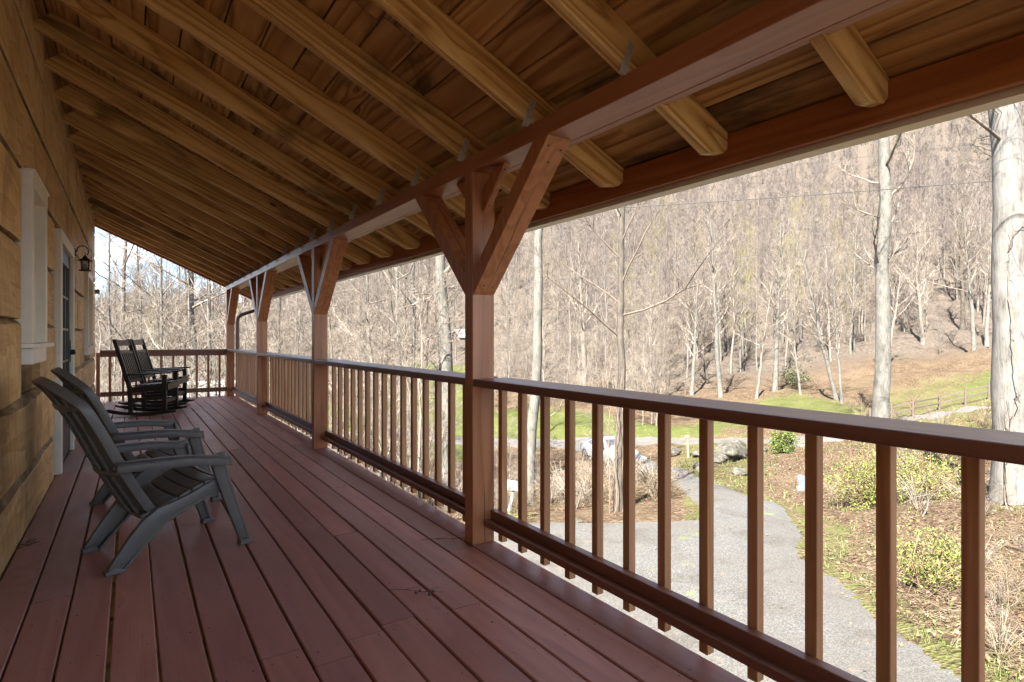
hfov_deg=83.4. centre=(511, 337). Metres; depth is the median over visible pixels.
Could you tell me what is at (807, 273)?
bare tree
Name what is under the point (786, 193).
bare tree
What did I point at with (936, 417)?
bare shrub
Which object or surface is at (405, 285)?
bare tree
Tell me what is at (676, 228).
bare tree
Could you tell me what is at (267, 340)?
sapling
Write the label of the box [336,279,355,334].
bare tree
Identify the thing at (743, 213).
bare tree
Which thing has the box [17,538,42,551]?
twig
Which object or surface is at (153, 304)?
bare tree
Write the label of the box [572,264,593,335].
bare tree
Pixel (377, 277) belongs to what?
bare tree
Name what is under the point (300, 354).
sapling
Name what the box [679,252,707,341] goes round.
bare tree
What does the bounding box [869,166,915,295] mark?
bare tree
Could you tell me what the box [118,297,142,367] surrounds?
bare tree
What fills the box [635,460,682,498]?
bare shrub
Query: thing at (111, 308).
bare tree
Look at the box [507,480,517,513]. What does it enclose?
signpost
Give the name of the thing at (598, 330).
sapling
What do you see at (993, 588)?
bare shrub
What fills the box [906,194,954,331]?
bare tree
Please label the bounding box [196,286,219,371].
bare tree
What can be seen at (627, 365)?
sapling
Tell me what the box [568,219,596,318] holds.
bare tree
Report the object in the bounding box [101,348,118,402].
sapling
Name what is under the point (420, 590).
twig
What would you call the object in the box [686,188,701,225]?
bare tree
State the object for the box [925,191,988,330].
bare tree
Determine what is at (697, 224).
bare tree
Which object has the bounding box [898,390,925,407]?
bare shrub
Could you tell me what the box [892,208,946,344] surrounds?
bare tree
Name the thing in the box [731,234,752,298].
bare tree
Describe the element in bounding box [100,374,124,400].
sapling
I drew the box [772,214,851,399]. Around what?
bare tree
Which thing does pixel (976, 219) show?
bare tree
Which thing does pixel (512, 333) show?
sapling
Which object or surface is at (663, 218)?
bare tree
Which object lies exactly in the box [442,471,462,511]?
bare shrub
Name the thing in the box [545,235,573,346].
bare tree
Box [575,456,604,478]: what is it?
bare shrub
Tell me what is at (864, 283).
bare tree
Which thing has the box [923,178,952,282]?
bare tree
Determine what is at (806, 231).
bare tree
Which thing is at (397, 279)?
bare tree
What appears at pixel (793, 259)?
bare tree
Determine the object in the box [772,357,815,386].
evergreen bush
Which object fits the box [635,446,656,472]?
bare shrub
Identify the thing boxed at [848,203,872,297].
bare tree
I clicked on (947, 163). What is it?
bare tree
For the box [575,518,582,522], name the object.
boulder
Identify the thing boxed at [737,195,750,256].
bare tree
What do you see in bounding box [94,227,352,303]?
sky
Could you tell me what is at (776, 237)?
bare tree
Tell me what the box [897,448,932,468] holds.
bare shrub
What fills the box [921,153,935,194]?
bare tree
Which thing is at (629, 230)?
bare tree
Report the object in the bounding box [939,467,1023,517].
bare shrub
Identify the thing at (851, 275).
bare tree
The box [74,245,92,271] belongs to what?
wall lantern
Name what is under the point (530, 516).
leafy shrub
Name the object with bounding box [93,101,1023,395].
distant forest
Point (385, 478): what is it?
sapling
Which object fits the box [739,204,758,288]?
bare tree
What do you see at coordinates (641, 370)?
sapling
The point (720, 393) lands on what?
bare tree
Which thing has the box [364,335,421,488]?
sapling
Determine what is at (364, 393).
sapling
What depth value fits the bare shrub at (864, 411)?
37.38 m
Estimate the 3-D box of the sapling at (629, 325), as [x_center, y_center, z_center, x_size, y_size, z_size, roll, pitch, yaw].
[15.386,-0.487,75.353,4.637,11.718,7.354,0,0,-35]
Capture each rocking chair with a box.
[106,339,186,415]
[118,339,194,407]
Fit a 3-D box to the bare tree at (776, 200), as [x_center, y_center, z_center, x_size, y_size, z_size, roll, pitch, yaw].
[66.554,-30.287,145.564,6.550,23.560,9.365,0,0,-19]
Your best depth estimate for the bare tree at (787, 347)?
73.32 m
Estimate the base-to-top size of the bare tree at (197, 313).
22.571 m
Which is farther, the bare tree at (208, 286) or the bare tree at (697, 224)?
the bare tree at (697, 224)
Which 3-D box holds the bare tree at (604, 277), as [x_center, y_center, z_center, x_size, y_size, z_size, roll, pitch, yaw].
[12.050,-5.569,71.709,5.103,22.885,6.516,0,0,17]
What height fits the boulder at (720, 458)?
0.514 m
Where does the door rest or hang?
in the log house
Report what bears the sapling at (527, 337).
on the ground at (933, 367)
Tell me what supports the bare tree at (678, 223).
on the ground at (933, 367)
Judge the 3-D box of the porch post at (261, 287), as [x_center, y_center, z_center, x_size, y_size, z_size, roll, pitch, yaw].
[-3.746,0.115,8.611,0.140,2.070,1.458,0,0,-34]
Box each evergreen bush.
[766,430,803,453]
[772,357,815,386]
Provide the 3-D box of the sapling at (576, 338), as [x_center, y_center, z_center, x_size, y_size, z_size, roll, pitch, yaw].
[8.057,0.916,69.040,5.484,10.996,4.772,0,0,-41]
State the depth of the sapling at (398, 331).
16.47 m
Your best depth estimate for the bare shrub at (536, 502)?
17.55 m
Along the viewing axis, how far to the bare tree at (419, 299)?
93.71 m
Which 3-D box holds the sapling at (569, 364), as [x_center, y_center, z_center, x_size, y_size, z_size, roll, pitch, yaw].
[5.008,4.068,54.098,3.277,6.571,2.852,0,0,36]
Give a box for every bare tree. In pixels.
[94,230,272,399]
[94,232,248,400]
[94,232,249,396]
[94,245,225,399]
[95,228,166,400]
[95,235,276,383]
[95,251,131,400]
[95,261,129,366]
[96,237,293,396]
[96,245,271,397]
[96,276,127,344]
[100,243,206,397]
[101,240,224,378]
[103,246,166,397]
[118,250,148,338]
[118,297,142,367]
[125,265,149,335]
[136,254,174,356]
[146,253,174,377]
[158,257,280,395]
[170,270,199,362]
[185,279,225,344]
[194,277,201,361]
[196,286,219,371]
[205,292,353,366]
[217,294,225,342]
[234,258,458,477]
[240,281,352,429]
[268,265,424,452]
[268,293,350,426]
[269,255,512,491]
[291,273,434,397]
[292,234,533,423]
[299,269,464,445]
[336,257,461,467]
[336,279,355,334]
[340,279,361,342]
[351,258,506,409]
[351,276,374,348]
[364,273,383,325]
[365,272,390,348]
[371,270,390,348]
[379,257,463,369]
[379,270,392,335]
[379,273,408,356]
[381,269,395,348]
[393,263,416,327]
[393,266,418,341]
[399,259,432,356]
[409,259,435,343]
[416,267,431,334]
[435,254,452,484]
[448,271,457,328]
[449,273,463,360]
[494,251,531,363]
[495,258,530,372]
[500,246,524,323]
[508,188,776,512]
[510,239,545,368]
[520,248,555,378]
[521,231,533,285]
[522,228,556,305]
[522,232,533,306]
[525,236,533,281]
[527,228,542,504]
[542,245,570,343]
[544,226,558,281]
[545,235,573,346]
[546,220,617,385]
[546,222,567,315]
[550,220,581,372]
[554,223,582,329]
[555,251,577,331]
[563,244,576,308]
[567,217,589,269]
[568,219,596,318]
[568,222,582,305]
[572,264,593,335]
[582,248,612,372]
[587,231,608,351]
[592,211,626,380]
[594,255,615,317]
[598,220,603,267]
[599,237,615,312]
[609,208,619,270]
[609,232,617,287]
[614,205,636,277]
[615,261,641,369]
[616,278,629,345]
[624,273,643,375]
[626,272,654,374]
[629,265,657,378]
[631,213,653,276]
[631,259,667,381]
[639,199,654,260]
[643,217,692,371]
[643,222,653,272]
[643,238,681,339]
[644,223,663,304]
[644,263,661,355]
[651,197,667,237]
[651,217,686,333]
[652,241,679,382]
[653,262,682,327]
[654,218,677,332]
[656,196,676,270]
[656,313,684,394]
[661,199,684,288]
[668,209,681,277]
[669,250,705,377]
[671,205,688,265]
[672,256,713,394]
[673,277,714,383]
[676,182,753,397]
[679,220,711,358]
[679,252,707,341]
[682,189,695,258]
[684,200,705,257]
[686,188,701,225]
[688,228,704,266]
[692,249,718,371]
[692,265,712,353]
[698,193,757,373]
[698,204,742,361]
[699,204,719,315]
[699,228,736,353]
[701,261,730,351]
[708,219,734,303]
[712,260,736,349]
[714,186,734,246]
[722,243,755,371]
[725,254,761,354]
[730,199,745,244]
[731,200,752,248]
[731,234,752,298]
[732,217,758,336]
[734,251,800,398]
[736,245,753,325]
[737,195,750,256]
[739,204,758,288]
[739,242,770,369]
[745,204,766,278]
[749,202,818,391]
[750,230,765,280]
[755,187,770,250]
[756,168,782,225]
[757,209,779,291]
[757,224,782,306]
[760,171,786,256]
[763,205,788,286]
[765,217,783,276]
[766,239,803,371]
[771,201,808,329]
[772,189,802,257]
[772,190,818,356]
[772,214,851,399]
[776,270,816,394]
[782,208,819,339]
[782,224,803,316]
[787,193,803,235]
[787,200,810,262]
[795,198,858,360]
[798,217,814,293]
[798,240,814,319]
[799,173,820,242]
[800,231,831,344]
[801,216,810,257]
[801,234,870,403]
[803,186,819,244]
[808,155,831,229]
[811,127,945,417]
[815,237,844,314]
[816,175,841,243]
[820,176,874,353]
[824,185,842,228]
[827,212,847,316]
[831,210,850,260]
[835,177,849,234]
[835,216,856,307]
[837,239,869,349]
[840,235,855,307]
[843,199,874,332]
[848,197,864,262]
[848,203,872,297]
[849,240,874,340]
[860,175,871,229]
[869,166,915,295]
[869,191,893,271]
[871,202,902,288]
[889,218,931,346]
[891,163,923,262]
[892,177,911,227]
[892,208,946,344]
[897,176,922,270]
[897,204,920,300]
[904,162,918,204]
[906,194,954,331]
[908,157,935,205]
[908,194,991,350]
[911,158,929,238]
[912,203,931,266]
[917,167,940,228]
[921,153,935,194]
[923,145,944,211]
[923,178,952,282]
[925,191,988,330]
[930,164,955,271]
[933,155,953,226]
[945,192,965,277]
[952,190,978,253]
[956,165,965,209]
[958,136,988,212]
[958,185,985,290]
[959,146,982,227]
[961,102,1023,507]
[963,209,989,297]
[964,199,992,324]
[968,209,992,346]
[969,169,983,235]
[971,176,991,285]
[973,168,992,257]
[978,178,989,232]
[980,157,992,213]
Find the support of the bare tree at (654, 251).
on the ground at (933, 367)
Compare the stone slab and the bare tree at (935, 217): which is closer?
the stone slab
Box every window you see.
[14,167,53,364]
[82,269,95,354]
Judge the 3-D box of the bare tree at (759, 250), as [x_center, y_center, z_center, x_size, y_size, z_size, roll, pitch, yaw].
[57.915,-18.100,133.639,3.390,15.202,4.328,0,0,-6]
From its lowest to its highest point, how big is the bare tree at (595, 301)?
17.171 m
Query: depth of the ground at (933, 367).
56.44 m
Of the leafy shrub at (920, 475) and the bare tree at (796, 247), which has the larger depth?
the bare tree at (796, 247)
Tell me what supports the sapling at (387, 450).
on the ground at (933, 367)
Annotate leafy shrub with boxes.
[507,506,538,522]
[823,440,924,511]
[869,417,960,500]
[869,518,989,591]
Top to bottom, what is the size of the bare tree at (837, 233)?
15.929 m
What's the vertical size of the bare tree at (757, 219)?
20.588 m
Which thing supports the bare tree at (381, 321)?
on the ground at (933, 367)
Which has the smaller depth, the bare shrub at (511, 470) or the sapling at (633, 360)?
the bare shrub at (511, 470)
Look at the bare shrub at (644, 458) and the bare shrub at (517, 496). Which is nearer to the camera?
the bare shrub at (517, 496)
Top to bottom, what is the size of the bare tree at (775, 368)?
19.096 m
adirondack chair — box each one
[31,376,253,576]
[50,367,222,508]
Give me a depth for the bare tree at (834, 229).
100.85 m
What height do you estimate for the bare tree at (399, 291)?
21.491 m
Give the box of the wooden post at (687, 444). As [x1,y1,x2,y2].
[684,435,689,457]
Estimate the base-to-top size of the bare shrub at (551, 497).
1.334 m
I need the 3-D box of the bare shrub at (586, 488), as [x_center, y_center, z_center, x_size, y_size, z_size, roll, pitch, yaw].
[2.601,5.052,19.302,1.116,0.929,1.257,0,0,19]
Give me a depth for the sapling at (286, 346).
29.32 m
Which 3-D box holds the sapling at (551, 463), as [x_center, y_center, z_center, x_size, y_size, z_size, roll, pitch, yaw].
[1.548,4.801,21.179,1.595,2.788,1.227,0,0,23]
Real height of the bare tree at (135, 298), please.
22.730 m
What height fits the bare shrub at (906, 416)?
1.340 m
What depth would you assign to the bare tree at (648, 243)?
151.76 m
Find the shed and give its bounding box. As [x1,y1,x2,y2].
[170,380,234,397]
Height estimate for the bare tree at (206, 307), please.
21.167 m
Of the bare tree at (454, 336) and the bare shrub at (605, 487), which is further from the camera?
the bare tree at (454, 336)
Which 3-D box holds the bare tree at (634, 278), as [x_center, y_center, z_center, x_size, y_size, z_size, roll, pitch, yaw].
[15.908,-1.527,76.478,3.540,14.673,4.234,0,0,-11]
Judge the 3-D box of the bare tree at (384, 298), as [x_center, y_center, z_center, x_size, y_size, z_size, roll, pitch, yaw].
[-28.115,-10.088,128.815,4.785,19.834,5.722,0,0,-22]
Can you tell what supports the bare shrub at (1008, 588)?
on the ground at (933, 367)
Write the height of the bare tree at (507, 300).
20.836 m
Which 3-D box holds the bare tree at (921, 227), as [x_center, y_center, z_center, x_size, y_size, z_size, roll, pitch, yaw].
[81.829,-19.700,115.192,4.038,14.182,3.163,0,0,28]
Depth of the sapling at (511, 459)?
19.92 m
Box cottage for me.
[452,329,464,339]
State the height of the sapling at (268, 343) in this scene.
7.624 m
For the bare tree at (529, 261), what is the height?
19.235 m
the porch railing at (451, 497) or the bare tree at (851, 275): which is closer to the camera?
the porch railing at (451, 497)
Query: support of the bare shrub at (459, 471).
on the ground at (933, 367)
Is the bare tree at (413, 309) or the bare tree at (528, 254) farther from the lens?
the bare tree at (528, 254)
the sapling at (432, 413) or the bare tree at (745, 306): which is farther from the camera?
the bare tree at (745, 306)
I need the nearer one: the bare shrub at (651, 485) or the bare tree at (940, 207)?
the bare shrub at (651, 485)
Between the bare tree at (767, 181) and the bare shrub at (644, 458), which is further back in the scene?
the bare tree at (767, 181)
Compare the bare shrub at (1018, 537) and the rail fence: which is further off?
the rail fence
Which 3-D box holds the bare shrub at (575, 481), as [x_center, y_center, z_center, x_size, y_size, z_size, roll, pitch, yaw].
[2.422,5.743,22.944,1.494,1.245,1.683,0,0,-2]
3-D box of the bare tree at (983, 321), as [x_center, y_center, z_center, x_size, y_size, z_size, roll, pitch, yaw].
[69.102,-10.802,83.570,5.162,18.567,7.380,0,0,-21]
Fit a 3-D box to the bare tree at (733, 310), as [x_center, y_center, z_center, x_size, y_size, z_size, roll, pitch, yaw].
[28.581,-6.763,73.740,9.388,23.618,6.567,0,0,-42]
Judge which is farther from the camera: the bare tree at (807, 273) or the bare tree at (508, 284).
the bare tree at (807, 273)
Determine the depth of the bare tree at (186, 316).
21.90 m
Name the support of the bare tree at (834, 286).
on the ground at (933, 367)
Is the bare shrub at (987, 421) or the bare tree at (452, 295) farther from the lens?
the bare shrub at (987, 421)
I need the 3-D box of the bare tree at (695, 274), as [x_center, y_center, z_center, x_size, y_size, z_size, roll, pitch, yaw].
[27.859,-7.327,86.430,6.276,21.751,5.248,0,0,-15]
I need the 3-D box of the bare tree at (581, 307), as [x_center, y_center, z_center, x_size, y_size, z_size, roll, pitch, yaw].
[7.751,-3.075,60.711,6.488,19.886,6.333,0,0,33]
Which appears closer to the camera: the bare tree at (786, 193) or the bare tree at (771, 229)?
the bare tree at (771, 229)
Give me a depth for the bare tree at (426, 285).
105.45 m
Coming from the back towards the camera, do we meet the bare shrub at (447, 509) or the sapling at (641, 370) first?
the sapling at (641, 370)
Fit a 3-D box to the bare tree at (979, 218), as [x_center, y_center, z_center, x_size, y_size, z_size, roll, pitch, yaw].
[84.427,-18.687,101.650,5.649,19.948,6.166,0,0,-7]
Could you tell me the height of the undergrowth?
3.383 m
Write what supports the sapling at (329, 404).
on the ground at (933, 367)
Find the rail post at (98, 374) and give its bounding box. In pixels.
[96,353,99,398]
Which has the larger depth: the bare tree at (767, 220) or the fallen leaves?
the bare tree at (767, 220)
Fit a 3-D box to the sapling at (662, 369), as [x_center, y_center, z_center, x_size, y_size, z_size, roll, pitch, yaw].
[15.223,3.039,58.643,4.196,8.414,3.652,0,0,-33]
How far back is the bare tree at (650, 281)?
72.09 m
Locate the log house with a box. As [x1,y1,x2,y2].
[0,0,99,580]
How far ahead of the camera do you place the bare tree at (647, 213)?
154.85 m
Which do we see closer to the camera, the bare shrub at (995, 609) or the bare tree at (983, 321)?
the bare shrub at (995, 609)
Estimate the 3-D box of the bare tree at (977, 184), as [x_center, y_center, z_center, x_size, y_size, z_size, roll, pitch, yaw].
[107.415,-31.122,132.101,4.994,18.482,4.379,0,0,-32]
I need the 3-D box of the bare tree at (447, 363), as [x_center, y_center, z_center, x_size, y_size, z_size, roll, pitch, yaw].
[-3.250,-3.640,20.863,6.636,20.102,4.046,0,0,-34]
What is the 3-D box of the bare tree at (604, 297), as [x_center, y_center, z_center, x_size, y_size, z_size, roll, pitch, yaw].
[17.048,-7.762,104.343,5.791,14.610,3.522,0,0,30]
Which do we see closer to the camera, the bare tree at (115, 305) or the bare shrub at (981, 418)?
the bare tree at (115, 305)
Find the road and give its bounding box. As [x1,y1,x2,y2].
[290,406,990,448]
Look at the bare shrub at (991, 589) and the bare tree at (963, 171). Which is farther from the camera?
the bare tree at (963, 171)
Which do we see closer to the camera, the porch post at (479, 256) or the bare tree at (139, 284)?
the porch post at (479, 256)
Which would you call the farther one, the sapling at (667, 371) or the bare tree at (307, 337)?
the sapling at (667, 371)
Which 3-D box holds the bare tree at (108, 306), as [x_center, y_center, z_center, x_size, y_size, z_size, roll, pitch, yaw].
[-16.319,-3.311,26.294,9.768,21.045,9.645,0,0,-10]
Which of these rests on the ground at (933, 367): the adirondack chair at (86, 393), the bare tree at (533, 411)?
the bare tree at (533, 411)
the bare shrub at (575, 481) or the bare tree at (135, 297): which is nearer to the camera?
the bare shrub at (575, 481)
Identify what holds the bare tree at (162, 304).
on the ground at (933, 367)
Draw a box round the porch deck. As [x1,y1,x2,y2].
[0,395,745,681]
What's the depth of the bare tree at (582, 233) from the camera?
135.18 m
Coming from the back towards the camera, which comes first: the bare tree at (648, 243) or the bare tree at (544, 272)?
the bare tree at (648, 243)
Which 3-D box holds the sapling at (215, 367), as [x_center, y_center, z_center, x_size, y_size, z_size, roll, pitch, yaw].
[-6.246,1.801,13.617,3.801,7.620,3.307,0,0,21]
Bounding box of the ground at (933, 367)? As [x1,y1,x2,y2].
[93,101,1023,681]
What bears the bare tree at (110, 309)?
on the ground at (933, 367)
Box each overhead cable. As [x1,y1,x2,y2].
[411,222,987,294]
[625,181,988,207]
[782,142,989,165]
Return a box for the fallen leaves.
[431,446,1023,681]
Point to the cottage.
(461, 337)
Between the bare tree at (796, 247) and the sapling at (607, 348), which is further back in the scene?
the bare tree at (796, 247)
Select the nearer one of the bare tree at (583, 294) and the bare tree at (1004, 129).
the bare tree at (1004, 129)
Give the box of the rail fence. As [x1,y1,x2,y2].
[869,383,990,418]
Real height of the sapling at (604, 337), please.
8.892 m
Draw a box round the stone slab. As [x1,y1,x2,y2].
[796,474,804,490]
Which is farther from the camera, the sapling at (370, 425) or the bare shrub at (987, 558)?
the sapling at (370, 425)
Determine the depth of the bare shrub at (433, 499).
19.58 m
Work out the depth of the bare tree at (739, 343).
75.75 m
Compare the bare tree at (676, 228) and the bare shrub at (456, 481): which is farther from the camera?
the bare tree at (676, 228)
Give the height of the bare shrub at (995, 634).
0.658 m
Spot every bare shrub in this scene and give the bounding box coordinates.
[420,472,459,507]
[429,500,462,516]
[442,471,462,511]
[455,459,462,485]
[455,469,462,490]
[494,475,516,503]
[494,476,550,513]
[497,460,517,479]
[512,457,539,485]
[516,487,551,511]
[530,465,563,504]
[531,473,564,497]
[550,460,581,491]
[550,475,564,497]
[550,485,583,504]
[552,462,591,508]
[555,465,587,494]
[563,450,589,474]
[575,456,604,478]
[575,463,613,499]
[575,470,611,503]
[578,475,606,500]
[584,452,612,475]
[603,468,613,500]
[605,457,647,479]
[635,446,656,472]
[635,455,677,499]
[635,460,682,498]
[636,455,683,484]
[637,457,656,476]
[637,463,693,493]
[642,475,656,495]
[823,472,857,506]
[845,403,870,415]
[846,392,872,411]
[874,477,919,503]
[890,408,925,420]
[893,409,924,421]
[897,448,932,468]
[897,471,954,509]
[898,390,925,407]
[924,407,961,424]
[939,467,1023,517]
[947,531,1010,566]
[960,603,1023,656]
[963,408,977,421]
[971,395,990,416]
[973,408,991,427]
[975,412,989,425]
[985,550,1023,591]
[985,554,1023,590]
[985,572,1023,607]
[985,573,1022,603]
[985,576,1011,597]
[985,587,1018,619]
[985,603,1022,650]
[988,523,1008,539]
[996,522,1023,551]
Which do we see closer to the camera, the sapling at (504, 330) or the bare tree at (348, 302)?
the sapling at (504, 330)
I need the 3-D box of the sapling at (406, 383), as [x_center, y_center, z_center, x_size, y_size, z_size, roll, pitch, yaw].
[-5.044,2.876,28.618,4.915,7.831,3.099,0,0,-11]
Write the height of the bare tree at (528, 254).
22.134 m
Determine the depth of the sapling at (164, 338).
17.07 m
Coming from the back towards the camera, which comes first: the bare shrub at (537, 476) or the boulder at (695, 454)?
the boulder at (695, 454)
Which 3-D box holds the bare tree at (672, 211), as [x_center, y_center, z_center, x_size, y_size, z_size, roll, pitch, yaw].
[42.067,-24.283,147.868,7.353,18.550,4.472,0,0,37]
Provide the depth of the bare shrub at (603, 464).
24.93 m
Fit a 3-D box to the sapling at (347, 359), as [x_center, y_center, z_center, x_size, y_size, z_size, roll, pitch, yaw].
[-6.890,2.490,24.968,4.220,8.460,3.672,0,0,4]
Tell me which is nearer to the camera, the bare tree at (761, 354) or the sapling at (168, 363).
the sapling at (168, 363)
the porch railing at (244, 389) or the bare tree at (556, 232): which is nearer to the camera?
the porch railing at (244, 389)
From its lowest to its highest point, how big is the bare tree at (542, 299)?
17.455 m
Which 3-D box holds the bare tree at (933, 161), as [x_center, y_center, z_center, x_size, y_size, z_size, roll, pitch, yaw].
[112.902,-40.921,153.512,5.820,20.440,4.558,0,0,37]
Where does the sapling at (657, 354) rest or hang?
on the ground at (933, 367)
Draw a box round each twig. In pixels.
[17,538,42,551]
[394,585,434,595]
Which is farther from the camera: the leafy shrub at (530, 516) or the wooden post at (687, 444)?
the wooden post at (687, 444)
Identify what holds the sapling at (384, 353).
on the ground at (933, 367)
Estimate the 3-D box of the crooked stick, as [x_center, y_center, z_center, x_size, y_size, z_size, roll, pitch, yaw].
[10.623,4.326,15.096,0.689,0.812,0.054,0,0,-2]
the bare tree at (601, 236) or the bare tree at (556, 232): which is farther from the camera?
the bare tree at (601, 236)
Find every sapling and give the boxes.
[94,266,159,401]
[94,286,216,400]
[94,359,133,400]
[95,346,132,400]
[100,325,177,390]
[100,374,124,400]
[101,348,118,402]
[106,263,267,413]
[115,347,206,400]
[140,345,205,396]
[150,347,190,396]
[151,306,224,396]
[158,276,343,429]
[188,304,300,423]
[189,286,307,435]
[212,296,337,436]
[222,303,343,437]
[269,328,330,426]
[271,293,380,467]
[277,338,337,438]
[282,366,342,446]
[292,332,339,425]
[305,267,460,490]
[308,320,424,489]
[327,375,399,475]
[328,302,409,473]
[328,310,406,458]
[337,265,497,498]
[337,348,388,449]
[349,316,443,483]
[353,308,464,499]
[356,349,434,457]
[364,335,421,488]
[367,398,408,491]
[371,319,458,453]
[408,340,461,477]
[455,403,507,484]
[494,288,530,394]
[494,298,525,377]
[494,301,525,373]
[494,319,531,392]
[494,350,516,407]
[494,409,532,504]
[508,432,539,489]
[517,303,553,379]
[517,334,554,379]
[522,287,580,415]
[527,305,561,369]
[527,307,569,377]
[528,442,558,498]
[535,433,564,485]
[544,356,565,407]
[550,338,591,416]
[556,309,601,383]
[557,347,579,384]
[558,302,617,385]
[567,329,602,403]
[571,324,607,386]
[574,347,594,384]
[576,405,613,493]
[577,328,616,387]
[581,308,628,386]
[581,416,614,488]
[588,326,617,382]
[591,316,617,362]
[592,302,641,388]
[592,325,636,388]
[596,341,635,388]
[604,328,653,390]
[609,294,645,361]
[611,338,649,392]
[613,284,687,424]
[625,317,664,386]
[626,301,699,425]
[626,314,674,393]
[628,333,645,387]
[630,352,657,390]
[632,320,673,423]
[632,348,650,391]
[633,311,691,419]
[634,303,672,389]
[641,333,682,393]
[645,307,693,390]
[649,344,678,395]
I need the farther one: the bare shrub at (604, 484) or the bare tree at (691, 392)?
the bare tree at (691, 392)
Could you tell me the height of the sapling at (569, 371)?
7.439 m
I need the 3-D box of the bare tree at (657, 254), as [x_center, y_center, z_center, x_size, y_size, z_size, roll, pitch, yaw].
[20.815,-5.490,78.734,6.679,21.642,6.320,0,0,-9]
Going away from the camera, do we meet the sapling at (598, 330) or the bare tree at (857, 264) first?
the sapling at (598, 330)
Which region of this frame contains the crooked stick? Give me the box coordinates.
[905,487,928,516]
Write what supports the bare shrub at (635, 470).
on the ground at (933, 367)
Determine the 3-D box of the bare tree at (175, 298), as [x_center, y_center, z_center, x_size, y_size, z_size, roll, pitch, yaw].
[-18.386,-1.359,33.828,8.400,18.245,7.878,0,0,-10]
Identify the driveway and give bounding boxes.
[494,439,960,681]
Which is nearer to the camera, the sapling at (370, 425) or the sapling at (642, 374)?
the sapling at (370, 425)
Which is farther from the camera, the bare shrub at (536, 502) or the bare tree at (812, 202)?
the bare tree at (812, 202)
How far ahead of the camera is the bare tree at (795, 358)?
54.29 m
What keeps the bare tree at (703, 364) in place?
on the ground at (933, 367)
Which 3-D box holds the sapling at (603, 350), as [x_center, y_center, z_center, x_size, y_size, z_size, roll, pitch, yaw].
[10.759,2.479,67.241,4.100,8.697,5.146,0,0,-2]
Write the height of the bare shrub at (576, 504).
1.382 m
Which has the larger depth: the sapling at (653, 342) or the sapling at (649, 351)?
the sapling at (653, 342)
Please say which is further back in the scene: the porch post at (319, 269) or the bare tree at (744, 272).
the bare tree at (744, 272)
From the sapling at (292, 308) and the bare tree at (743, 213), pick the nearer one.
the sapling at (292, 308)
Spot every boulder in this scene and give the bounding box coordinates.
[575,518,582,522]
[580,435,646,467]
[671,448,681,456]
[692,450,698,457]
[692,462,698,471]
[714,439,746,460]
[714,453,726,463]
[731,467,746,475]
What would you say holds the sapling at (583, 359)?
on the ground at (933, 367)
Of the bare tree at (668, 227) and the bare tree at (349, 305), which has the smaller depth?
the bare tree at (668, 227)
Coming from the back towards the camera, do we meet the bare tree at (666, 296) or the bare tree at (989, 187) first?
the bare tree at (989, 187)
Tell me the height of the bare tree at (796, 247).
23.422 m
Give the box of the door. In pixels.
[50,228,75,474]
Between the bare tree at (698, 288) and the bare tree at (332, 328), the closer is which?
the bare tree at (332, 328)
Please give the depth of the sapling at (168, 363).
19.14 m
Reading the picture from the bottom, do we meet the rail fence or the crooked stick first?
the crooked stick
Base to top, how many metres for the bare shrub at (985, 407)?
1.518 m
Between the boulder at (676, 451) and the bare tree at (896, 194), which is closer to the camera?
the boulder at (676, 451)
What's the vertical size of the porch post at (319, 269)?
2.070 m
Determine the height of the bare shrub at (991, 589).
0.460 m
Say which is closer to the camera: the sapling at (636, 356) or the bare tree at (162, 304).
the bare tree at (162, 304)
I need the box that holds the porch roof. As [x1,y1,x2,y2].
[33,0,1023,397]
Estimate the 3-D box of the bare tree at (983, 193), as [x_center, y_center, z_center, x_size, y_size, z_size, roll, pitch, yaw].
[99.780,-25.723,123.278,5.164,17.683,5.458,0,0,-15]
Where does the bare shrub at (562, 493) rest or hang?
on the ground at (933, 367)
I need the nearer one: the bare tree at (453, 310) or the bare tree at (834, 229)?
the bare tree at (453, 310)
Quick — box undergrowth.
[344,442,1023,681]
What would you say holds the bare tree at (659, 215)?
on the ground at (933, 367)
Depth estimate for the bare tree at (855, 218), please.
131.25 m
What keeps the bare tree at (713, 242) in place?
on the ground at (933, 367)
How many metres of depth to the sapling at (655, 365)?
46.25 m
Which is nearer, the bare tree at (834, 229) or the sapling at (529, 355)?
the sapling at (529, 355)
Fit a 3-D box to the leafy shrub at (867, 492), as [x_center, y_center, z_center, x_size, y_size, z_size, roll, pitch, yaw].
[11.601,4.211,18.299,3.936,2.891,3.002,0,0,-34]
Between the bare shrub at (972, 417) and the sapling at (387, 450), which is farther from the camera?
the bare shrub at (972, 417)
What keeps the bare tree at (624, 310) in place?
on the ground at (933, 367)
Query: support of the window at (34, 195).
in the log house
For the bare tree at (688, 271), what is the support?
on the ground at (933, 367)
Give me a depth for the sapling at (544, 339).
77.10 m
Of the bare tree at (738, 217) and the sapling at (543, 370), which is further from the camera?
the bare tree at (738, 217)
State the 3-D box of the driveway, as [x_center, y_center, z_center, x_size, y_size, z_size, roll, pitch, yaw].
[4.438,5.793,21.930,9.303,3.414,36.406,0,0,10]
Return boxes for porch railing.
[100,349,226,401]
[227,349,271,412]
[257,353,328,444]
[314,359,497,521]
[473,377,1023,681]
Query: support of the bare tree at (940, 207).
on the ground at (933, 367)
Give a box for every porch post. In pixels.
[226,288,239,395]
[249,271,276,414]
[296,238,347,448]
[416,134,570,544]
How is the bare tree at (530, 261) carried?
on the ground at (933, 367)
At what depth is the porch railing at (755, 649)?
1.92 m
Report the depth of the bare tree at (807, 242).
119.77 m

